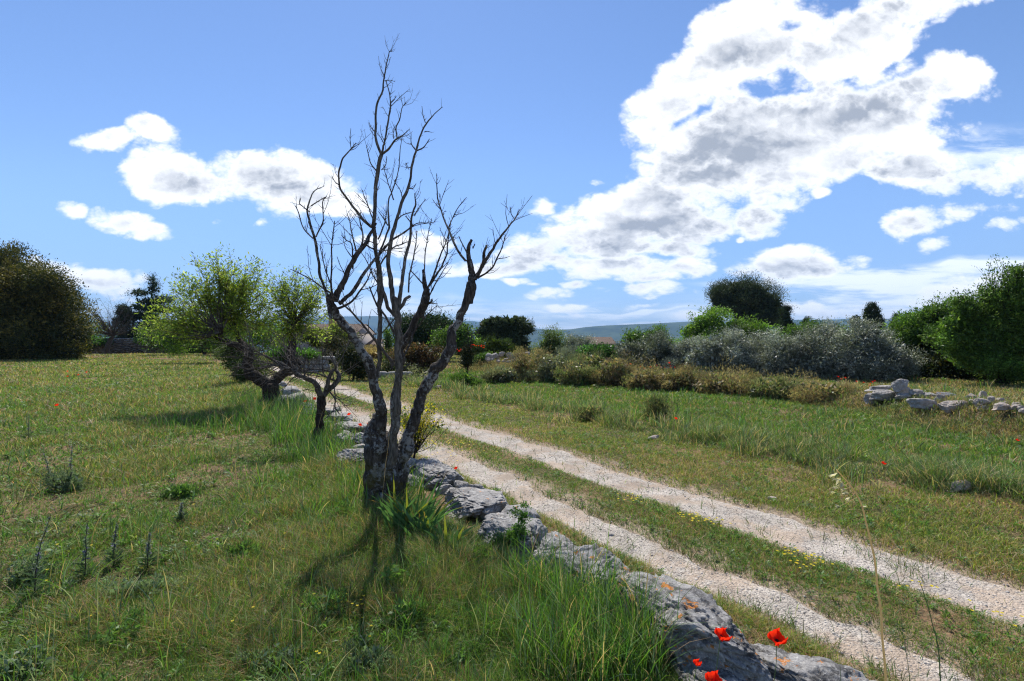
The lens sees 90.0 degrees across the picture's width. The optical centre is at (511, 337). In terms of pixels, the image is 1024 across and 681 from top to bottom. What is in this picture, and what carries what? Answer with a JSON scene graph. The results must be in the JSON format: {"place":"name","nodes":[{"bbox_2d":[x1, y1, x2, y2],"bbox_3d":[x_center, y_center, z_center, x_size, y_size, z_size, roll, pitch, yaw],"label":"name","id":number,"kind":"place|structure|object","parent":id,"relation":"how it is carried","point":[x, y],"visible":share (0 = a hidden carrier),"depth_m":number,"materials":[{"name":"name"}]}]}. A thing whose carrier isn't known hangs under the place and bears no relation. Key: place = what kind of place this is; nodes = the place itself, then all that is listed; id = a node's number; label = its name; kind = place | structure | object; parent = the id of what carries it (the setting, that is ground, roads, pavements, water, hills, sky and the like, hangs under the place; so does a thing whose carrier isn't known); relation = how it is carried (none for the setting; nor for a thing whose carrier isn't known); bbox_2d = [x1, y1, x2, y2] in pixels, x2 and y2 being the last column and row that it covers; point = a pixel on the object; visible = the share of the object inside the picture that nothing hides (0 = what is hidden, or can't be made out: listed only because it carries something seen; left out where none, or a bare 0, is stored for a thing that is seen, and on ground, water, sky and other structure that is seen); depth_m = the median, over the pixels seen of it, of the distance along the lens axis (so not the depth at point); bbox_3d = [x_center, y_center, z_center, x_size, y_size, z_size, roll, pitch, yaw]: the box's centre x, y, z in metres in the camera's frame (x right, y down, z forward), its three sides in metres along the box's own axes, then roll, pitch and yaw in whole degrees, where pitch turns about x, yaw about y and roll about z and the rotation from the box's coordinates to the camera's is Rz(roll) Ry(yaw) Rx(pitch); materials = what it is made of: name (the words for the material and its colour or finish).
{"place":"outdoors","nodes":[
{"label":"outdoors","id":0,"kind":"place"},
{"bbox_2d":[87,316,541,351],"bbox_3d":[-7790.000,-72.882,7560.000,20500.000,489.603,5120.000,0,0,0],"label":"hills","id":1,"kind":"structure","parent":0,"point":[373,323],"depth_m":6683.96,"materials":[{"name":"foliage"},{"name":"green plant"}]},
{"bbox_2d":[0,349,1023,680],"bbox_3d":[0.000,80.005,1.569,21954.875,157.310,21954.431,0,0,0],"label":"ground","id":2,"kind":"structure","parent":0,"point":[718,493],"depth_m":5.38,"materials":[{"name":"green plant"}]},
{"bbox_2d":[0,629,56,680],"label":"herb clump","id":3,"kind":"object","parent":2,"relation":"on","point":[23,669],"visible":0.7,"depth_m":2.76,"materials":[{"name":"green plant"}]},
{"bbox_2d":[1,540,66,582],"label":"herb clump","id":4,"kind":"object","parent":2,"relation":"on","point":[20,569],"visible":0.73,"depth_m":3.80,"materials":[{"name":"green plant"}]},
{"bbox_2d":[16,515,53,595],"bbox_3d":[-3.316,1.515,3.561,0.200,0.571,0.200,0,0,21],"label":"flower spike","id":5,"kind":"object","parent":2,"relation":"on","point":[34,586],"visible":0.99,"depth_m":3.56,"materials":[{"name":"green plant"}]},
{"bbox_2d":[0,238,107,360],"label":"evergreen tree","id":6,"kind":"object","parent":2,"relation":"on","point":[41,318],"visible":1,"depth_m":41.87,"materials":[{"name":"green plant"}]},
{"bbox_2d":[37,465,97,494],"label":"herb clump","id":7,"kind":"object","parent":2,"relation":"on","point":[57,478],"visible":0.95,"depth_m":6.08,"materials":[{"name":"green plant"}]},
{"bbox_2d":[70,523,98,577],"bbox_3d":[-3.192,1.593,3.833,0.184,0.414,0.216,0,0,0],"label":"flower spike","id":8,"kind":"object","parent":2,"relation":"on","point":[85,570],"visible":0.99,"depth_m":3.83,"materials":[{"name":"green plant"}]},
{"bbox_2d":[87,293,139,353],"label":"orchard tree","id":9,"kind":"object","parent":2,"relation":"on","point":[112,333],"visible":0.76,"depth_m":53.85,"materials":[{"name":"green plant"}]},
{"bbox_2d":[99,523,128,565],"bbox_3d":[-3.146,1.631,4.055,0.202,0.338,0.202,0,0,0],"label":"flower spike","id":10,"kind":"object","parent":2,"relation":"on","point":[112,555],"visible":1,"depth_m":4.04,"materials":[{"name":"green plant"}]},
{"bbox_2d":[85,603,150,656],"bbox_3d":[-2.323,1.753,3.051,0.294,0.213,0.330,0,0,36],"label":"herb clump","id":11,"kind":"object","parent":2,"relation":"on","point":[114,636],"visible":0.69,"depth_m":3.03,"materials":[{"name":"green plant"}]},
{"bbox_2d":[112,302,137,337],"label":"topiary tree","id":12,"kind":"object","parent":2,"relation":"on","point":[128,317],"visible":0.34,"depth_m":59.73,"materials":[{"name":"green plant"}]},
{"bbox_2d":[91,572,184,600],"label":"herb clump","id":13,"kind":"object","parent":2,"relation":"on","point":[148,585],"visible":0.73,"depth_m":3.57,"materials":[{"name":"green plant"}]},
{"bbox_2d":[76,338,207,353],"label":"dry stone wall","id":14,"kind":"structure","parent":2,"relation":"on","point":[130,343],"depth_m":57.81,"materials":[{"name":"grey stone"}]},
{"bbox_2d":[84,335,213,353],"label":"ivy mat","id":15,"kind":"object","parent":14,"relation":"on","point":[100,341],"visible":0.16,"depth_m":57.09,"materials":[{"name":"green plant"}]},
{"bbox_2d":[115,271,180,352],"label":"cedar tree","id":16,"kind":"object","parent":2,"relation":"on","point":[153,287],"visible":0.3,"depth_m":61.44,"materials":[{"name":"green plant"}]},
{"bbox_2d":[135,532,160,568],"bbox_3d":[-2.849,1.659,3.999,0.208,0.282,0.198,0,0,30],"label":"flower spike","id":17,"kind":"object","parent":2,"relation":"on","point":[148,557],"visible":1,"depth_m":4.00,"materials":[{"name":"green plant"}]},
{"bbox_2d":[154,478,205,498],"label":"herb clump","id":18,"kind":"object","parent":2,"relation":"on","point":[183,490],"visible":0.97,"depth_m":5.80,"materials":[{"name":"green plant"}]},
{"bbox_2d":[131,310,303,361],"bbox_3d":[-20.221,-0.016,36.422,11.462,3.852,4.833,0,0,0],"label":"leafy tree","id":19,"kind":"object","parent":2,"relation":"on","point":[170,342],"visible":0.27,"depth_m":35.55,"materials":[{"name":"green plant"}]},
{"bbox_2d":[127,242,335,402],"bbox_3d":[-7.155,-0.128,13.274,5.098,4.619,2.373,0,0,0],"label":"almond tree","id":20,"kind":"object","parent":2,"relation":"on","point":[231,311],"visible":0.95,"depth_m":13.01,"materials":[{"name":"green plant"}]},
{"bbox_2d":[208,338,274,384],"bbox_3d":[-10.129,0.929,19.509,2.525,1.876,1.907,0,0,0],"label":"shrub","id":21,"kind":"object","parent":2,"relation":"on","point":[226,360],"visible":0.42,"depth_m":19.18,"materials":[{"name":"green plant"}]},
{"bbox_2d":[221,539,268,562],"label":"herb clump","id":22,"kind":"object","parent":2,"relation":"on","point":[236,549],"visible":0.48,"depth_m":4.17,"materials":[{"name":"green plant"}]},
{"bbox_2d":[231,639,310,680],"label":"herb clump","id":23,"kind":"object","parent":2,"relation":"on","point":[289,652],"visible":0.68,"depth_m":2.77,"materials":[{"name":"green plant"}]},
{"bbox_2d":[192,309,370,441],"bbox_3d":[-3.712,0.692,8.366,2.688,2.407,1.816,0,0,-19],"label":"dead tree","id":24,"kind":"object","parent":2,"relation":"on","point":[321,400],"visible":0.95,"depth_m":8.49,"materials":[{"name":"brown plant"}]},
{"bbox_2d":[279,356,335,371],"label":"dry stone wall","id":25,"kind":"structure","parent":2,"relation":"on","point":[317,363],"depth_m":26.84,"materials":[{"name":"grey stone"}]},
{"bbox_2d":[265,346,321,371],"bbox_3d":[-11.398,1.135,26.811,3.235,1.488,1.701,0,0,0],"label":"ivy mat","id":26,"kind":"object","parent":25,"relation":"on","point":[311,351],"visible":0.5,"depth_m":26.63,"materials":[{"name":"green plant"}]},
{"bbox_2d":[288,587,348,624],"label":"herb clump","id":27,"kind":"object","parent":2,"relation":"on","point":[339,593],"visible":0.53,"depth_m":3.32,"materials":[{"name":"green plant"}]},
{"bbox_2d":[277,318,375,354],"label":"stone house","id":28,"kind":"structure","parent":2,"relation":"on","point":[367,337],"depth_m":48.52,"materials":[{"name":"stone"}]},
{"bbox_2d":[298,320,361,350],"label":"creeper tree","id":29,"kind":"object","parent":2,"relation":"on","point":[337,329],"visible":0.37,"depth_m":39.62,"materials":[{"name":"green plant"}]},
{"bbox_2d":[314,331,359,366],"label":"shrub","id":30,"kind":"object","parent":2,"relation":"on","point":[334,343],"visible":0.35,"depth_m":29.79,"materials":[{"name":"green plant"}]},
{"bbox_2d":[318,498,358,526],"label":"herb clump","id":31,"kind":"object","parent":2,"relation":"on","point":[339,507],"visible":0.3,"depth_m":4.95,"materials":[{"name":"green plant"}]},
{"bbox_2d":[335,448,364,468],"bbox_3d":[-2.146,1.703,7.056,1.001,0.348,0.580,0,0,38],"label":"boulder","id":32,"kind":"object","parent":2,"relation":"on","point":[354,453],"visible":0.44,"depth_m":6.96,"materials":[{"name":"grey stone"}]},
{"bbox_2d":[335,344,376,380],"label":"shrub","id":33,"kind":"object","parent":2,"relation":"on","point":[350,357],"visible":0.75,"depth_m":21.83,"materials":[{"name":"green plant"}]},
{"bbox_2d":[336,635,393,678],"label":"herb clump","id":34,"kind":"object","parent":2,"relation":"on","point":[366,659],"visible":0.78,"depth_m":2.78,"materials":[{"name":"green plant"}]},
{"bbox_2d":[367,563,414,591],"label":"herb clump","id":35,"kind":"object","parent":2,"relation":"on","point":[394,568],"visible":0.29,"depth_m":3.62,"materials":[{"name":"green plant"}]},
{"bbox_2d":[375,592,431,628],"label":"herb clump","id":36,"kind":"object","parent":2,"relation":"on","point":[399,606],"visible":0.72,"depth_m":3.21,"materials":[{"name":"green plant"}]},
{"bbox_2d":[290,33,532,506],"bbox_3d":[-1.009,-0.486,5.586,2.617,5.598,1.040,0,0,-33],"label":"dead tree","id":37,"kind":"object","parent":2,"relation":"on","point":[377,437],"visible":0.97,"depth_m":5.44,"materials":[{"name":"wood"}]},
{"bbox_2d":[384,338,444,373],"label":"shrub","id":38,"kind":"object","parent":2,"relation":"on","point":[417,355],"visible":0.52,"depth_m":24.66,"materials":[{"name":"brown plant"}]},
{"bbox_2d":[368,474,466,537],"bbox_3d":[-0.851,1.524,4.697,0.945,0.582,0.404,0,0,0],"label":"iris plant","id":39,"kind":"object","parent":2,"relation":"on","point":[429,508],"visible":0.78,"depth_m":4.65,"materials":[{"name":"green plant"}]},
{"bbox_2d":[395,507,441,543],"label":"iris plant","id":40,"kind":"object","parent":2,"relation":"on","point":[423,522],"visible":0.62,"depth_m":4.50,"materials":[{"name":"green plant"}]},
{"bbox_2d":[388,395,450,457],"bbox_3d":[-1.231,1.296,6.892,0.935,1.110,0.555,0,0,0],"label":"broom shrub","id":41,"kind":"object","parent":2,"relation":"on","point":[426,418],"visible":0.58,"depth_m":6.86,"materials":[{"name":"yellow plant"}]},
{"bbox_2d":[381,304,466,346],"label":"conifer tree","id":42,"kind":"object","parent":2,"relation":"on","point":[431,321],"visible":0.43,"depth_m":40.85,"materials":[{"name":"green plant"}]},
{"bbox_2d":[411,458,465,489],"bbox_3d":[-0.923,1.731,6.394,0.860,0.326,0.934,0,0,0],"label":"boulder","id":43,"kind":"object","parent":2,"relation":"on","point":[437,469],"visible":0.66,"depth_m":6.16,"materials":[{"name":"grey stone"}]},
{"bbox_2d":[424,514,476,552],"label":"iris plant","id":44,"kind":"object","parent":2,"relation":"on","point":[444,536],"visible":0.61,"depth_m":4.26,"materials":[{"name":"green plant"}]},
{"bbox_2d":[426,322,486,359],"bbox_3d":[-3.515,0.276,34.014,4.598,2.896,2.937,0,0,0],"label":"leafy tree","id":45,"kind":"object","parent":2,"relation":"on","point":[440,335],"visible":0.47,"depth_m":33.68,"materials":[{"name":"green plant"}]},
{"bbox_2d":[439,641,487,673],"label":"herb clump","id":46,"kind":"object","parent":2,"relation":"on","point":[472,646],"visible":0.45,"depth_m":2.81,"materials":[{"name":"green plant"}]},
{"bbox_2d":[447,367,484,386],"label":"shrub","id":47,"kind":"object","parent":2,"relation":"on","point":[468,378],"visible":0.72,"depth_m":18.37,"materials":[{"name":"green plant"}]},
{"bbox_2d":[456,324,480,373],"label":"shrub","id":48,"kind":"object","parent":2,"relation":"on","point":[467,357],"visible":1,"depth_m":23.90,"materials":[{"name":"green plant"}]},
{"bbox_2d":[444,487,508,518],"bbox_3d":[-0.419,1.738,5.401,0.718,0.262,0.850,0,0,-24],"label":"boulder","id":49,"kind":"object","parent":2,"relation":"on","point":[473,502],"visible":0.8,"depth_m":5.24,"materials":[{"name":"grey stone"}]},
{"bbox_2d":[479,497,502,519],"bbox_3d":[-0.232,1.734,5.163,0.275,0.223,0.391,0,0,0],"label":"stone","id":50,"kind":"object","parent":2,"relation":"on","point":[488,511],"visible":0.49,"depth_m":5.09,"materials":[{"name":"grey stone"}]},
{"bbox_2d":[475,331,526,360],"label":"juniper shrub","id":51,"kind":"object","parent":2,"relation":"on","point":[495,345],"visible":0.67,"depth_m":32.74,"materials":[{"name":"green plant"}]},
{"bbox_2d":[478,364,526,383],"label":"wild bush","id":52,"kind":"object","parent":2,"relation":"on","point":[502,373],"visible":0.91,"depth_m":20.25,"materials":[{"name":"green plant"}]},
{"bbox_2d":[473,314,535,355],"bbox_3d":[-0.617,0.138,39.868,5.571,3.981,2.636,0,0,0],"label":"pine tree","id":53,"kind":"object","parent":2,"relation":"on","point":[515,328],"visible":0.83,"depth_m":39.61,"materials":[{"name":"green plant"}]},
{"bbox_2d":[485,500,533,552],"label":"shrub","id":54,"kind":"object","parent":2,"relation":"on","point":[514,532],"visible":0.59,"depth_m":4.23,"materials":[{"name":"green plant"}]},
{"bbox_2d":[0,360,1023,680],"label":"tall grass","id":55,"kind":"structure","parent":2,"relation":"on","point":[604,606],"depth_m":3.39,"materials":[{"name":"green plant"}]},
{"bbox_2d":[477,512,547,560],"bbox_3d":[0.018,1.732,4.449,0.489,0.328,0.926,0,0,-39],"label":"boulder","id":56,"kind":"object","parent":2,"relation":"on","point":[492,522],"visible":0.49,"depth_m":4.39,"materials":[{"name":"grey stone"}]},
{"bbox_2d":[502,345,553,381],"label":"wild bush","id":57,"kind":"object","parent":2,"relation":"on","point":[520,364],"visible":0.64,"depth_m":21.19,"materials":[{"name":"green plant"}]},
{"bbox_2d":[46,440,1022,679],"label":"yellow flowers","id":58,"kind":"object","parent":2,"relation":"on","point":[681,516],"visible":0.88,"depth_m":3.97,"materials":[{"name":"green plant"}]},
{"bbox_2d":[528,323,569,358],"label":"feathery shrub","id":59,"kind":"object","parent":2,"relation":"on","point":[552,339],"visible":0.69,"depth_m":29.66,"materials":[{"name":"green plant"}]},
{"bbox_2d":[523,346,580,383],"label":"wild bush","id":60,"kind":"object","parent":2,"relation":"on","point":[545,372],"visible":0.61,"depth_m":20.36,"materials":[{"name":"green plant"}]},
{"bbox_2d":[539,531,572,550],"bbox_3d":[0.362,1.737,4.118,0.284,0.303,0.244,0,0,37],"label":"boulder","id":61,"kind":"object","parent":2,"relation":"on","point":[554,539],"visible":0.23,"depth_m":4.10,"materials":[{"name":"grey stone"}]},
{"bbox_2d":[550,350,600,386],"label":"wild bush","id":62,"kind":"object","parent":2,"relation":"on","point":[575,374],"visible":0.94,"depth_m":18.80,"materials":[{"name":"green plant"}]},
{"bbox_2d":[561,330,597,352],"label":"olive bush","id":63,"kind":"object","parent":2,"relation":"on","point":[572,341],"visible":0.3,"depth_m":29.70,"materials":[{"name":"green plant"}]},
{"bbox_2d":[543,543,630,607],"bbox_3d":[0.578,1.712,3.704,0.439,0.353,0.916,0,0,-32],"label":"boulder","id":64,"kind":"object","parent":2,"relation":"on","point":[590,553],"visible":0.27,"depth_m":3.65,"materials":[{"name":"grey stone"}]},
{"bbox_2d":[569,348,608,370],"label":"wild bush","id":65,"kind":"object","parent":2,"relation":"on","point":[595,358],"visible":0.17,"depth_m":20.41,"materials":[{"name":"green plant"}]},
{"bbox_2d":[571,399,613,421],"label":"wild bush","id":66,"kind":"object","parent":2,"relation":"on","point":[588,409],"visible":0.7,"depth_m":11.06,"materials":[{"name":"green plant"}]},
{"bbox_2d":[575,341,617,361],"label":"mallow bush","id":67,"kind":"object","parent":2,"relation":"on","point":[608,350],"visible":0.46,"depth_m":22.14,"materials":[{"name":"green plant"}]},
{"bbox_2d":[589,349,641,386],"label":"wild bush","id":68,"kind":"object","parent":2,"relation":"on","point":[616,370],"visible":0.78,"depth_m":18.63,"materials":[{"name":"green plant"}]},
{"bbox_2d":[599,335,646,368],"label":"olive bush","id":69,"kind":"object","parent":2,"relation":"on","point":[634,347],"visible":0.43,"depth_m":24.61,"materials":[{"name":"green plant"}]},
{"bbox_2d":[619,366,670,390],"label":"wild bush","id":70,"kind":"object","parent":2,"relation":"on","point":[638,379],"visible":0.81,"depth_m":17.26,"materials":[{"name":"green plant"}]},
{"bbox_2d":[619,321,677,346],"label":"leafy tree","id":71,"kind":"object","parent":2,"relation":"on","point":[628,334],"visible":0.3,"depth_m":29.77,"materials":[{"name":"green plant"}]},
{"bbox_2d":[633,328,674,371],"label":"olive bush","id":72,"kind":"object","parent":2,"relation":"on","point":[659,348],"visible":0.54,"depth_m":23.67,"materials":[{"name":"green plant"}]},
{"bbox_2d":[638,389,676,420],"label":"wild bush","id":73,"kind":"object","parent":2,"relation":"on","point":[658,403],"visible":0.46,"depth_m":10.88,"materials":[{"name":"green plant"}]},
{"bbox_2d":[658,337,697,369],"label":"olive bush","id":74,"kind":"object","parent":2,"relation":"on","point":[681,347],"visible":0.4,"depth_m":22.79,"materials":[{"name":"green plant"}]},
{"bbox_2d":[652,362,714,391],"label":"wild bush","id":75,"kind":"object","parent":2,"relation":"on","point":[675,376],"visible":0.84,"depth_m":16.92,"materials":[{"name":"green plant"}]},
{"bbox_2d":[615,571,773,680],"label":"boulder","id":76,"kind":"object","parent":2,"relation":"on","point":[739,657],"visible":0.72,"depth_m":2.74,"materials":[{"name":"grey stone"}]},
{"bbox_2d":[669,656,744,680],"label":"boulder","id":77,"kind":"object","parent":2,"relation":"on","point":[687,668],"visible":0.41,"depth_m":2.61,"materials":[{"name":"grey stone"}]},
{"bbox_2d":[683,324,762,375],"bbox_3d":[8.803,0.615,21.409,3.919,2.388,2.396,0,0,0],"label":"olive bush","id":78,"kind":"object","parent":2,"relation":"on","point":[708,352],"visible":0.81,"depth_m":21.15,"materials":[{"name":"green plant"}]},
{"bbox_2d":[686,367,760,394],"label":"wild bush","id":79,"kind":"object","parent":2,"relation":"on","point":[717,382],"visible":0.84,"depth_m":15.86,"materials":[{"name":"green plant"}]},
{"bbox_2d":[672,304,793,345],"bbox_3d":[14.387,-0.255,34.102,8.181,4.078,4.819,0,0,0],"label":"leafy tree","id":80,"kind":"object","parent":2,"relation":"on","point":[708,319],"visible":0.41,"depth_m":33.61,"materials":[{"name":"green plant"}]},
{"bbox_2d":[450,345,1023,446],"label":"bank scrub","id":81,"kind":"object","parent":2,"relation":"on","point":[912,414],"visible":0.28,"depth_m":11.33,"materials":[{"name":"green plant"}]},
{"bbox_2d":[704,269,793,328],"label":"umbrella pine","id":82,"kind":"object","parent":2,"relation":"on","point":[748,297],"visible":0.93,"depth_m":68.49,"materials":[{"name":"green plant"}]},
{"bbox_2d":[746,328,782,374],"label":"olive bush","id":83,"kind":"object","parent":2,"relation":"on","point":[758,334],"visible":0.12,"depth_m":21.86,"materials":[{"name":"green plant"}]},
{"bbox_2d":[745,371,806,398],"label":"wild bush","id":84,"kind":"object","parent":2,"relation":"on","point":[780,384],"visible":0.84,"depth_m":14.77,"materials":[{"name":"green plant"}]},
{"bbox_2d":[767,628,787,680],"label":"poppy","id":85,"kind":"object","parent":2,"relation":"on","point":[776,637],"visible":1,"depth_m":2.25,"materials":[{"name":"red plant"}]},
{"bbox_2d":[773,304,797,337],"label":"cypress tree","id":86,"kind":"object","parent":2,"relation":"on","point":[785,320],"visible":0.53,"depth_m":61.82,"materials":[{"name":"green plant"}]},
{"bbox_2d":[743,315,853,380],"bbox_3d":[11.464,0.440,20.457,4.191,2.709,2.957,0,0,0],"label":"olive bush","id":87,"kind":"object","parent":2,"relation":"on","point":[789,353],"visible":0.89,"depth_m":20.11,"materials":[{"name":"green plant"}]},
{"bbox_2d":[750,643,874,680],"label":"boulder","id":88,"kind":"object","parent":2,"relation":"on","point":[793,666],"visible":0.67,"depth_m":2.54,"materials":[{"name":"grey stone"}]},
{"bbox_2d":[782,318,853,340],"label":"leafy tree","id":89,"kind":"object","parent":2,"relation":"on","point":[791,328],"visible":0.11,"depth_m":41.70,"materials":[{"name":"green plant"}]},
{"bbox_2d":[783,377,858,405],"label":"wild bush","id":90,"kind":"object","parent":2,"relation":"on","point":[812,390],"visible":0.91,"depth_m":13.73,"materials":[{"name":"green plant"}]},
{"bbox_2d":[829,469,886,680],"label":"grass stalk","id":91,"kind":"object","parent":2,"relation":"on","point":[840,484],"depth_m":1.55,"materials":[{"name":"beige plant"}]},
{"bbox_2d":[817,314,928,381],"bbox_3d":[13.646,0.471,19.434,4.170,2.800,2.919,0,0,0],"label":"olive bush","id":92,"kind":"object","parent":2,"relation":"on","point":[867,351],"visible":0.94,"depth_m":19.09,"materials":[{"name":"green plant"}]},
{"bbox_2d":[861,301,887,331],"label":"cypress tree","id":93,"kind":"object","parent":2,"relation":"on","point":[870,308],"visible":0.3,"depth_m":57.74,"materials":[{"name":"green plant"}]},
{"bbox_2d":[869,389,896,400],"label":"wall stone","id":94,"kind":"object","parent":2,"relation":"on","point":[879,394],"visible":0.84,"depth_m":12.26,"materials":[{"name":"grey stone"}]},
{"bbox_2d":[906,398,937,409],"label":"wall stone","id":95,"kind":"object","parent":2,"relation":"on","point":[918,403],"visible":0.89,"depth_m":10.88,"materials":[{"name":"grey stone"}]},
{"bbox_2d":[880,290,974,354],"bbox_3d":[18.085,-0.039,21.871,4.994,3.985,3.260,0,0,0],"label":"leafy tree","id":96,"kind":"object","parent":2,"relation":"on","point":[908,325],"visible":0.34,"depth_m":21.57,"materials":[{"name":"green plant"}]},
{"bbox_2d":[937,400,967,413],"bbox_3d":[9.115,1.440,10.570,0.620,0.311,0.349,0,0,0],"label":"wall stone","id":97,"kind":"object","parent":2,"relation":"on","point":[947,406],"visible":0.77,"depth_m":10.45,"materials":[{"name":"grey stone"}]},
{"bbox_2d":[908,340,1020,381],"bbox_3d":[19.152,0.880,20.452,8.437,2.377,3.571,0,0,0],"label":"shrub","id":98,"kind":"object","parent":2,"relation":"on","point":[937,366],"visible":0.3,"depth_m":19.93,"materials":[{"name":"green plant"}]},
{"bbox_2d":[919,253,1023,384],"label":"leafy tree","id":99,"kind":"object","parent":2,"relation":"on","point":[984,334],"visible":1,"depth_m":17.17,"materials":[{"name":"green plant"}]},
{"bbox_2d":[0,0,1023,329],"label":"sky","id":100,"kind":"structure","parent":0,"point":[850,154],"materials":[{"name":"blue"}]},
{"bbox_2d":[266,365,1023,680],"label":"gravel track","id":101,"kind":"structure","parent":0,"point":[492,478],"depth_m":4.43,"materials":[{"name":"beige gravel"}]},
{"bbox_2d":[485,319,891,347],"bbox_3d":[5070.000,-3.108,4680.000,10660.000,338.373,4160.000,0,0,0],"label":"hills","id":102,"kind":"structure","parent":0,"point":[613,331],"depth_m":4128.24,"materials":[{"name":"foliage"},{"name":"grass"},{"name":"green plant"}]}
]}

